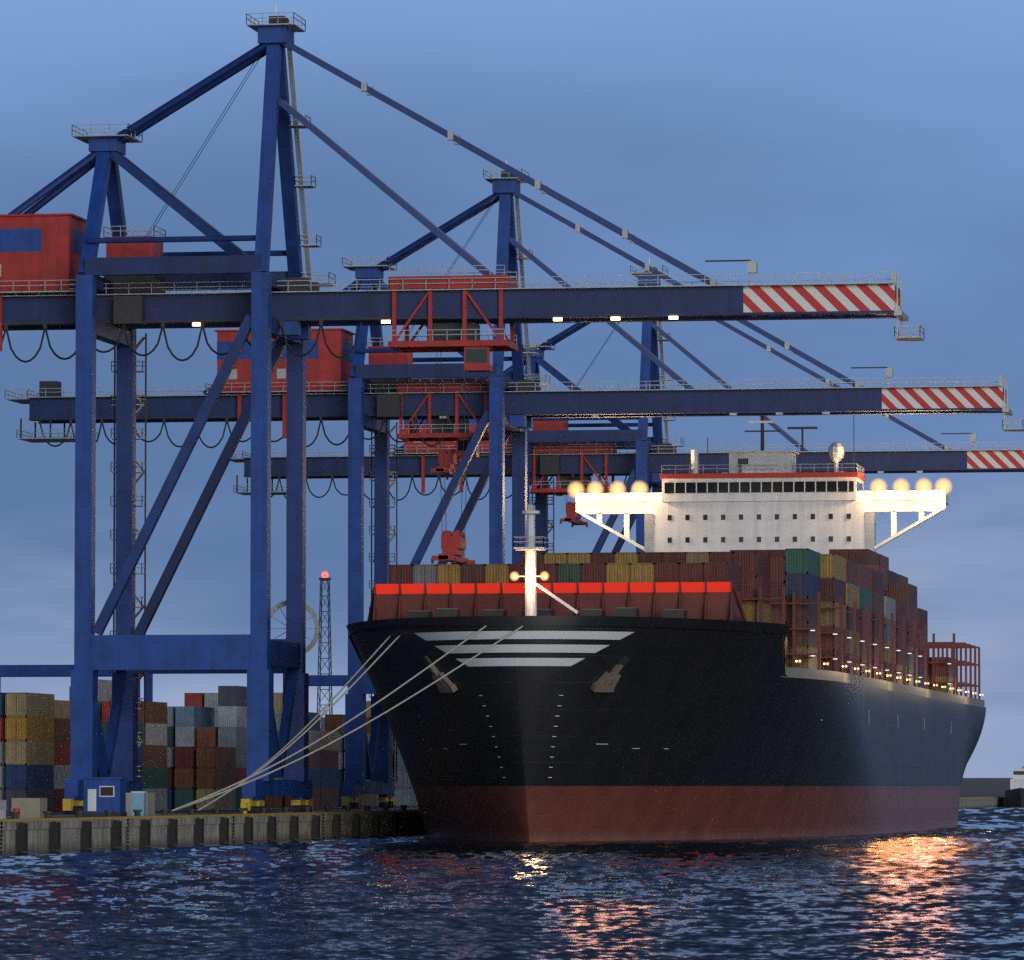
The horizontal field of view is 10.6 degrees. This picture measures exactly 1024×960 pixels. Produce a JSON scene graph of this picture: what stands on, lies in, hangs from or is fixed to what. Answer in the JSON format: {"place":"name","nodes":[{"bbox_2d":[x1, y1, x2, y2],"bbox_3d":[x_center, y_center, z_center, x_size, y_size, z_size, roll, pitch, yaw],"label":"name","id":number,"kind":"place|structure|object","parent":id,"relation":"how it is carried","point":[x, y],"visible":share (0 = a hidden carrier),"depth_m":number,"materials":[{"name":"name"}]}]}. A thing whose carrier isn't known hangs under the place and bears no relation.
{"place":"outdoors","nodes":[
{"label":"outdoors","id":0,"kind":"place"},
{"bbox_2d":[0,777,1004,853],"bbox_3d":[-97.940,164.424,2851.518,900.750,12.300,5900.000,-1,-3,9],"label":"quay","id":1,"kind":"structure","parent":0,"point":[113,815],"depth_m":512.73,"materials":[{"name":"concrete"}]},
{"bbox_2d":[0,679,417,812],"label":"shipping containers","id":2,"kind":"object","parent":1,"relation":"on","point":[196,746],"visible":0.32,"depth_m":690.26,"materials":[{"name":"metal"}]},
{"bbox_2d":[0,3,923,813],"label":"crane","id":3,"kind":"object","parent":1,"relation":"on","point":[56,273],"visible":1,"depth_m":569.82,"materials":[{"name":"metal"}]},
{"bbox_2d":[5,160,1023,808],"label":"crane","id":4,"kind":"object","parent":1,"relation":"on","point":[381,390],"visible":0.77,"depth_m":715.38,"materials":[{"name":"metal"}]},
{"bbox_2d":[230,265,1023,552],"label":"crane","id":5,"kind":"object","parent":1,"relation":"on","point":[562,453],"visible":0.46,"depth_m":847.69,"materials":[{"name":"metal"}]},
{"bbox_2d":[0,807,1023,959],"bbox_3d":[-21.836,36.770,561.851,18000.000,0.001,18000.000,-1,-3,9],"label":"water","id":6,"kind":"structure","parent":0,"point":[955,893],"depth_m":264.41,"materials":[{"name":"blue liquid"}]},
{"bbox_2d":[346,616,985,841],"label":"ship hull","id":7,"kind":"object","parent":6,"relation":"on","point":[742,734],"visible":0.93,"depth_m":552.90,"materials":[{"name":"black metal"}]},
{"bbox_2d":[349,415,984,777],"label":"ship superstructure","id":8,"kind":"object","parent":7,"relation":"on","point":[762,499],"visible":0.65,"depth_m":730.13,"materials":[{"name":"white metal"}]},
{"bbox_2d":[172,626,522,810],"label":"mooring lines","id":9,"kind":"object","parent":8,"relation":"attached to","point":[260,770],"visible":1,"depth_m":528.73,"materials":[{"name":"fabric"}]},
{"bbox_2d":[322,481,983,695],"bbox_3d":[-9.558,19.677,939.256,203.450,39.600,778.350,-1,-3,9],"label":"lights","id":10,"kind":"object","parent":8,"relation":"attached to","point":[878,487],"visible":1,"depth_m":728.37},
{"bbox_2d":[389,548,955,694],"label":"shipping containers","id":11,"kind":"object","parent":7,"relation":"on","point":[863,578],"visible":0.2,"depth_m":586.46,"materials":[{"name":"metal"}]},
{"bbox_2d":[0,578,1023,806],"bbox_3d":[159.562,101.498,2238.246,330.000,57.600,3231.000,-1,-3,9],"label":"background port structures","id":12,"kind":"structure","parent":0,"point":[1011,790],"depth_m":1337.40,"materials":[{"name":"metal"}]},
{"bbox_2d":[0,0,1023,777],"label":"sky","id":13,"kind":"structure","parent":0,"point":[795,138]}
]}

